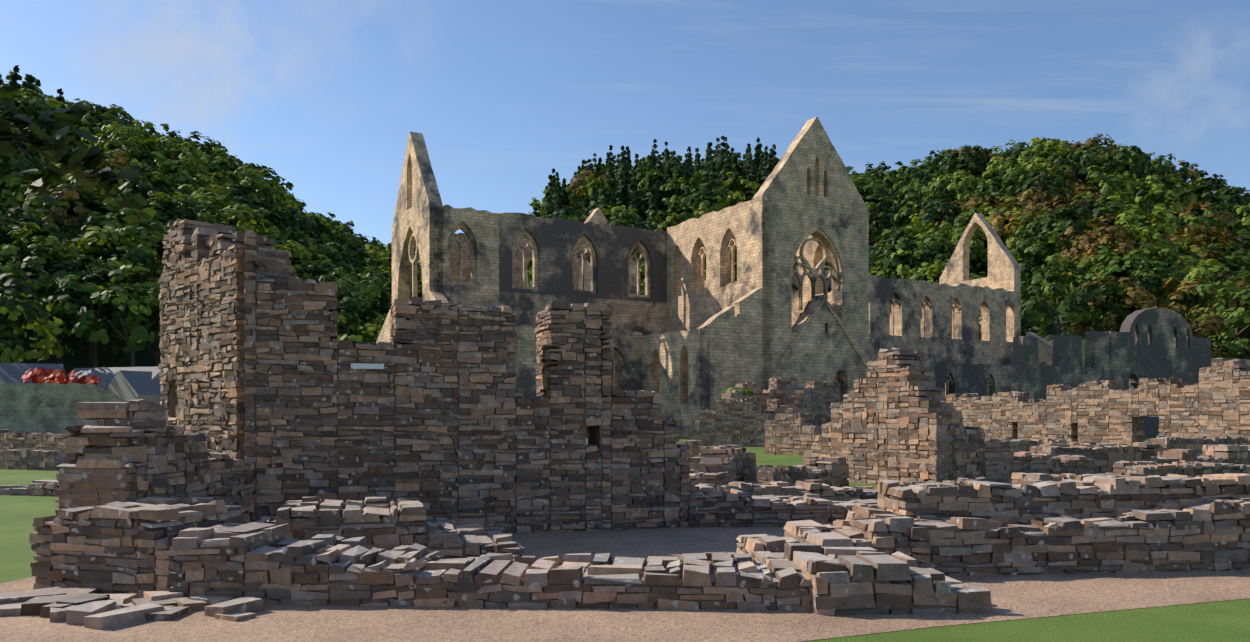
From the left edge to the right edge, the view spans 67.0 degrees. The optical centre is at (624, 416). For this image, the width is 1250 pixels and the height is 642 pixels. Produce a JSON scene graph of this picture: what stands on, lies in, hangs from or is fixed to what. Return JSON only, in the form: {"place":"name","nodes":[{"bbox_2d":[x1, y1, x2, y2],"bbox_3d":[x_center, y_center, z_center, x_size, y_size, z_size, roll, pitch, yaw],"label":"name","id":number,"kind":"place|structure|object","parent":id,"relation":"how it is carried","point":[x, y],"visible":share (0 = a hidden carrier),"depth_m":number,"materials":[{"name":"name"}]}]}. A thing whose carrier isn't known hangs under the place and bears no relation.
{"place":"outdoors","nodes":[
{"label":"outdoors","id":0,"kind":"place"},
{"bbox_2d":[448,223,649,297],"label":"window frames","id":1,"kind":"structure","parent":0,"point":[530,239],"depth_m":86.54,"materials":[{"name":"beige stone"}]},
{"bbox_2d":[0,191,1247,374],"bbox_3d":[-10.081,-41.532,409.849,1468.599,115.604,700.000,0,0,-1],"label":"hill terrain","id":2,"kind":"structure","parent":0,"point":[146,357],"depth_m":130.69,"materials":[{"name":"green plant"}]},
{"bbox_2d":[0,70,421,367],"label":"hill trees","id":3,"kind":"object","parent":2,"relation":"on","point":[94,272],"visible":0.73,"depth_m":148.86,"materials":[{"name":"green plant"}]},
{"bbox_2d":[0,65,779,333],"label":"conifer trees","id":4,"kind":"object","parent":2,"relation":"on","point":[760,168],"visible":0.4,"depth_m":293.45,"materials":[{"name":"green plant"}]},
{"bbox_2d":[0,125,1249,358],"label":"autumn trees","id":5,"kind":"object","parent":2,"relation":"on","point":[1146,299],"visible":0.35,"depth_m":177.43,"materials":[{"name":"green plant"}]},
{"bbox_2d":[519,152,829,294],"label":"hill trees","id":6,"kind":"object","parent":2,"relation":"on","point":[613,215],"visible":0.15,"depth_m":250.97,"materials":[{"name":"green plant"}]},
{"bbox_2d":[846,137,1249,359],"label":"hill trees","id":7,"kind":"object","parent":2,"relation":"on","point":[919,246],"visible":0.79,"depth_m":204.08,"materials":[{"name":"green plant"}]},
{"bbox_2d":[0,526,1249,641],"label":"gravel path","id":8,"kind":"structure","parent":0,"point":[1022,596],"depth_m":8.22,"materials":[{"name":"beige gravel"}]},
{"bbox_2d":[0,587,262,629],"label":"flat stones","id":9,"kind":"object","parent":8,"relation":"on","point":[90,607],"depth_m":8.28,"materials":[{"name":"grey stone"}]},
{"bbox_2d":[255,496,525,558],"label":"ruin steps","id":10,"kind":"structure","parent":8,"relation":"on","point":[383,522],"depth_m":10.51,"materials":[{"name":"stone"}]},
{"bbox_2d":[168,522,811,610],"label":"stone wall","id":11,"kind":"structure","parent":8,"relation":"on","point":[271,564],"depth_m":8.72,"materials":[{"name":"stone"}]},
{"bbox_2d":[688,486,878,527],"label":"stone wall","id":12,"kind":"structure","parent":8,"relation":"on","point":[710,506],"depth_m":14.92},
{"bbox_2d":[704,519,930,567],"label":"stone wall","id":13,"kind":"structure","parent":8,"relation":"on","point":[761,548],"depth_m":10.48,"materials":[{"name":"grey stone"}]},
{"bbox_2d":[784,543,991,614],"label":"ruin block","id":14,"kind":"structure","parent":8,"relation":"on","point":[858,581],"depth_m":8.33,"materials":[{"name":"grey stone"}]},
{"bbox_2d":[0,437,1249,641],"bbox_3d":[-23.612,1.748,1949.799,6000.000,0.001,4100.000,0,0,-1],"label":"ground","id":15,"kind":"structure","parent":0,"point":[1220,621],"depth_m":8.08,"materials":[{"name":"green plant"}]},
{"bbox_2d":[0,480,58,496],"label":"stone wall","id":16,"kind":"structure","parent":15,"relation":"on","point":[40,487],"depth_m":20.79,"materials":[{"name":"grey stone"}]},
{"bbox_2d":[0,448,71,470],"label":"ruin wall","id":17,"kind":"structure","parent":15,"relation":"on","point":[32,459],"depth_m":30.75,"materials":[{"name":"grey stone"}]},
{"bbox_2d":[0,429,73,453],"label":"ruin wall","id":18,"kind":"structure","parent":15,"relation":"on","point":[9,440],"depth_m":45.77,"materials":[{"name":"grey stone"}]},
{"bbox_2d":[0,382,124,433],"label":"precinct wall","id":19,"kind":"structure","parent":15,"relation":"on","point":[37,407],"depth_m":84.04,"materials":[{"name":"grey stone"}]},
{"bbox_2d":[0,91,156,222],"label":"tree","id":20,"kind":"object","parent":15,"relation":"on","point":[48,139],"visible":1,"depth_m":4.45,"materials":[{"name":"green plant"}]},
{"bbox_2d":[0,363,162,403],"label":"barn buildings","id":21,"kind":"structure","parent":15,"relation":"on","point":[128,383],"depth_m":101.61,"materials":[{"name":"grey metal"}]},
{"bbox_2d":[21,367,99,384],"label":"red creeper vine","id":22,"kind":"object","parent":21,"relation":"attached to","point":[52,375],"visible":0.81,"depth_m":98.90,"materials":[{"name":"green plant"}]},
{"bbox_2d":[29,497,243,597],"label":"stone wall","id":23,"kind":"structure","parent":15,"relation":"on","point":[117,547],"depth_m":9.27,"materials":[{"name":"brown stone"}]},
{"bbox_2d":[54,399,253,523],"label":"ruin wall","id":24,"kind":"structure","parent":15,"relation":"on","point":[130,450],"depth_m":10.76,"materials":[{"name":"brown stone"}]},
{"bbox_2d":[158,218,292,459],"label":"stone wall","id":25,"kind":"structure","parent":15,"relation":"on","point":[202,326],"depth_m":14.00,"materials":[{"name":"beige stone"}]},
{"bbox_2d":[376,309,391,342],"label":"buttress","id":26,"kind":"structure","parent":15,"relation":"on","point":[384,335],"depth_m":93.39,"materials":[{"name":"beige stone"}]},
{"bbox_2d":[392,132,442,303],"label":"gable wall","id":27,"kind":"structure","parent":15,"relation":"on","point":[418,197],"depth_m":85.62,"materials":[{"name":"beige stone"}]},
{"bbox_2d":[408,233,419,296],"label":"window","id":28,"kind":"structure","parent":27,"relation":"attached to","point":[414,261],"depth_m":86.64,"materials":[{"name":"beige stone"}]},
{"bbox_2d":[429,291,447,302],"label":"church north aisle east wall","id":29,"kind":"structure","parent":15,"relation":"on","point":[433,295],"depth_m":80.52,"materials":[{"name":"beige stone"}]},
{"bbox_2d":[429,205,498,310],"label":"wall","id":30,"kind":"structure","parent":15,"relation":"on","point":[482,226],"depth_m":83.17,"materials":[{"name":"beige stone"}]},
{"bbox_2d":[243,230,695,533],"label":"stone wall","id":31,"kind":"structure","parent":15,"relation":"on","point":[437,416],"depth_m":13.75,"materials":[{"name":"brown stone"}]},
{"bbox_2d":[351,363,383,368],"bbox_3d":[-3.639,-0.709,13.332,0.454,0.075,0.015,0,0,-18],"label":"sign plate","id":32,"kind":"object","parent":31,"relation":"attached to","point":[365,366],"visible":1,"depth_m":13.32,"materials":[{"name":"white"}]},
{"bbox_2d":[410,233,590,300],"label":"window frames","id":33,"kind":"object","parent":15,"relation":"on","point":[455,263],"depth_m":96.66,"materials":[{"name":"beige stone"}]},
{"bbox_2d":[515,325,641,396],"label":"wall","id":34,"kind":"structure","parent":15,"relation":"on","point":[626,344],"depth_m":83.12,"materials":[{"name":"grey stone"}]},
{"bbox_2d":[609,350,622,390],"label":"church aisle tracery","id":35,"kind":"object","parent":34,"relation":"on","point":[613,360],"visible":0.23,"depth_m":83.53,"materials":[{"name":"beige stone"}]},
{"bbox_2d":[499,292,666,390],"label":"wall","id":36,"kind":"structure","parent":15,"relation":"on","point":[644,318],"depth_m":90.09,"materials":[{"name":"grey stone"}]},
{"bbox_2d":[499,213,666,302],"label":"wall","id":37,"kind":"structure","parent":36,"relation":"on","point":[556,239],"depth_m":88.18,"materials":[{"name":"grey stone"}]},
{"bbox_2d":[579,208,639,294],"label":"church south transept gable wall","id":38,"kind":"structure","parent":15,"relation":"on","point":[596,216],"depth_m":118.50,"materials":[{"name":"beige stone"}]},
{"bbox_2d":[642,328,709,436],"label":"wall","id":39,"kind":"structure","parent":15,"relation":"on","point":[671,372],"depth_m":79.56,"materials":[{"name":"grey stone"}]},
{"bbox_2d":[679,440,715,457],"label":"ruin wall","id":40,"kind":"structure","parent":15,"relation":"on","point":[696,446],"depth_m":35.02,"materials":[{"name":"stone"}]},
{"bbox_2d":[689,447,742,485],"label":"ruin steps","id":41,"kind":"structure","parent":15,"relation":"on","point":[709,465],"depth_m":21.07,"materials":[{"name":"stone"}]},
{"bbox_2d":[667,198,773,390],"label":"wall","id":42,"kind":"structure","parent":15,"relation":"on","point":[688,309],"depth_m":85.29,"materials":[{"name":"beige stone"}]},
{"bbox_2d":[676,231,736,296],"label":"window surrounds","id":43,"kind":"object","parent":42,"relation":"attached to","point":[697,271],"depth_m":89.03,"materials":[{"name":"beige stone"}]},
{"bbox_2d":[696,238,736,289],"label":"window tracery","id":44,"kind":"object","parent":42,"relation":"attached to","point":[731,247],"visible":0.9,"depth_m":84.59,"materials":[{"name":"beige stone"}]},
{"bbox_2d":[693,288,761,419],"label":"wall","id":45,"kind":"structure","parent":15,"relation":"on","point":[735,342],"depth_m":78.04,"materials":[{"name":"grey stone"}]},
{"bbox_2d":[687,398,772,446],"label":"ruin wall","id":46,"kind":"structure","parent":15,"relation":"on","point":[740,422],"depth_m":54.46,"materials":[{"name":"grey stone"}]},
{"bbox_2d":[713,445,756,481],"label":"stone wall","id":47,"kind":"structure","parent":15,"relation":"on","point":[749,459],"depth_m":22.05,"materials":[{"name":"grey stone"}]},
{"bbox_2d":[722,390,812,424],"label":"ruin wall","id":48,"kind":"structure","parent":15,"relation":"on","point":[772,404],"depth_m":62.90,"materials":[{"name":"stone"}]},
{"bbox_2d":[720,387,754,396],"bbox_3d":[7.511,-1.278,63.216,2.394,1.451,1.411,0,0,-1],"label":"plant","id":49,"kind":"object","parent":48,"relation":"on","point":[747,391],"visible":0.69,"depth_m":62.93,"materials":[{"name":"green plant"}]},
{"bbox_2d":[735,377,840,425],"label":"stone wall","id":50,"kind":"structure","parent":15,"relation":"on","point":[828,392],"depth_m":71.89,"materials":[{"name":"stone"}]},
{"bbox_2d":[765,408,821,454],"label":"stone wall","id":51,"kind":"structure","parent":15,"relation":"on","point":[791,431],"depth_m":42.73,"materials":[{"name":"brown stone"}]},
{"bbox_2d":[774,390,817,425],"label":"ruined wall","id":52,"kind":"structure","parent":15,"relation":"on","point":[806,401],"depth_m":65.79,"materials":[{"name":"grey stone"}]},
{"bbox_2d":[744,456,849,486],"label":"low stone wall","id":53,"kind":"structure","parent":15,"relation":"on","point":[832,471],"depth_m":22.14,"materials":[{"name":"stone"}]},
{"bbox_2d":[704,280,921,336],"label":"church nave wall","id":54,"kind":"structure","parent":15,"relation":"on","point":[890,312],"depth_m":123.08,"materials":[{"name":"beige stone"}]},
{"bbox_2d":[695,480,960,500],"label":"low stone wall","id":55,"kind":"structure","parent":15,"relation":"on","point":[819,487],"depth_m":18.45,"materials":[{"name":"brown stone"}]},
{"bbox_2d":[803,348,963,483],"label":"ruined stone wall","id":56,"kind":"structure","parent":15,"relation":"on","point":[893,417],"depth_m":23.78,"materials":[{"name":"brown stone"}]},
{"bbox_2d":[792,268,1020,364],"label":"church wall","id":57,"kind":"structure","parent":15,"relation":"on","point":[937,343],"depth_m":111.48,"materials":[{"name":"grey stone"}]},
{"bbox_2d":[450,233,958,338],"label":"window tracery","id":58,"kind":"object","parent":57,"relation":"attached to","point":[460,243],"visible":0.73,"depth_m":89.25,"materials":[{"name":"beige stone"}]},
{"bbox_2d":[979,308,981,339],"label":"church window tracery","id":59,"kind":"object","parent":57,"relation":"in","point":[980,318],"visible":0.04,"depth_m":122.58,"materials":[{"name":"beige stone"}]},
{"bbox_2d":[837,360,1050,396],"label":"ruined wall","id":60,"kind":"structure","parent":15,"relation":"on","point":[969,378],"depth_m":105.33,"materials":[{"name":"grey stone"}]},
{"bbox_2d":[945,375,992,395],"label":"window tracery","id":61,"kind":"object","parent":60,"relation":"in","point":[989,380],"visible":0.73,"depth_m":104.28,"materials":[{"name":"grey stone"}]},
{"bbox_2d":[939,213,1020,397],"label":"gable wall","id":62,"kind":"structure","parent":15,"relation":"on","point":[1004,269],"depth_m":120.73,"materials":[{"name":"beige stone"}]},
{"bbox_2d":[1016,479,1041,484],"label":"stone block","id":63,"kind":"structure","parent":15,"relation":"on","point":[1019,481],"depth_m":16.81,"materials":[{"name":"brown stone"}]},
{"bbox_2d":[1026,332,1052,365],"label":"wall","id":64,"kind":"structure","parent":15,"relation":"on","point":[1045,352],"depth_m":114.18,"materials":[{"name":"grey stone"}]},
{"bbox_2d":[846,473,1249,524],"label":"ruin wall","id":65,"kind":"structure","parent":15,"relation":"on","point":[1086,496],"depth_m":11.15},
{"bbox_2d":[849,497,1249,576],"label":"ruin wall","id":66,"kind":"structure","parent":15,"relation":"on","point":[1210,534],"depth_m":10.52,"materials":[{"name":"grey stone"}]},
{"bbox_2d":[1011,331,1110,399],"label":"ruined wall","id":67,"kind":"structure","parent":15,"relation":"on","point":[1032,376],"depth_m":74.92,"materials":[{"name":"grey stone"}]},
{"bbox_2d":[940,359,1249,445],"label":"stone wall","id":68,"kind":"structure","parent":15,"relation":"on","point":[1214,401],"depth_m":42.23,"materials":[{"name":"brown stone"}]},
{"bbox_2d":[986,436,1249,456],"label":"low stone wall","id":69,"kind":"structure","parent":15,"relation":"on","point":[1156,445],"depth_m":32.65,"materials":[{"name":"brown stone"}]},
{"bbox_2d":[1011,460,1249,484],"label":"low stone wall","id":70,"kind":"structure","parent":15,"relation":"on","point":[1180,467],"depth_m":20.25,"materials":[{"name":"brown stone"}]},
{"bbox_2d":[1020,443,1249,473],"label":"low stone wall","id":71,"kind":"structure","parent":15,"relation":"on","point":[1104,457],"depth_m":27.06,"materials":[{"name":"stone"}]},
{"bbox_2d":[1108,307,1210,436],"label":"ruined wall","id":72,"kind":"structure","parent":15,"relation":"on","point":[1152,343],"depth_m":80.69,"materials":[{"name":"grey stone"}]},
{"bbox_2d":[0,0,1249,262],"label":"sky","id":73,"kind":"structure","parent":0,"point":[328,96],"materials":[{"name":"blue"}]},
{"bbox_2d":[753,117,868,402],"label":"gable wall","id":74,"kind":"structure","parent":0,"point":[808,183],"depth_m":82.56,"materials":[{"name":"beige stone"}]},
{"bbox_2d":[792,232,838,309],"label":"window tracery","id":75,"kind":"object","parent":74,"relation":"in","point":[812,272],"visible":0.83,"depth_m":82.96,"materials":[{"name":"beige stone"}]},
{"bbox_2d":[787,224,846,282],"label":"window arch","id":76,"kind":"structure","parent":74,"relation":"attached to","point":[810,229],"depth_m":82.30,"materials":[{"name":"beige stone"}]},
{"bbox_2d":[772,298,867,372],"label":"roof line molding","id":77,"kind":"structure","parent":74,"relation":"attached to","point":[797,337],"depth_m":82.41,"materials":[{"name":"beige stone"}]},
{"bbox_2d":[792,217,868,381],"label":"transept west wall","id":78,"kind":"structure","parent":0,"point":[813,253],"depth_m":90.70,"materials":[{"name":"beige stone"}]},
{"bbox_2d":[952,427,1094,483],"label":"stone wall","id":79,"kind":"structure","parent":0,"point":[975,455],"depth_m":23.42,"materials":[{"name":"grey stone"}]},
{"bbox_2d":[1211,358,1249,366],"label":"wall","id":80,"kind":"structure","parent":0,"point":[1247,361],"depth_m":85.84,"materials":[{"name":"grey stone"}]}
]}

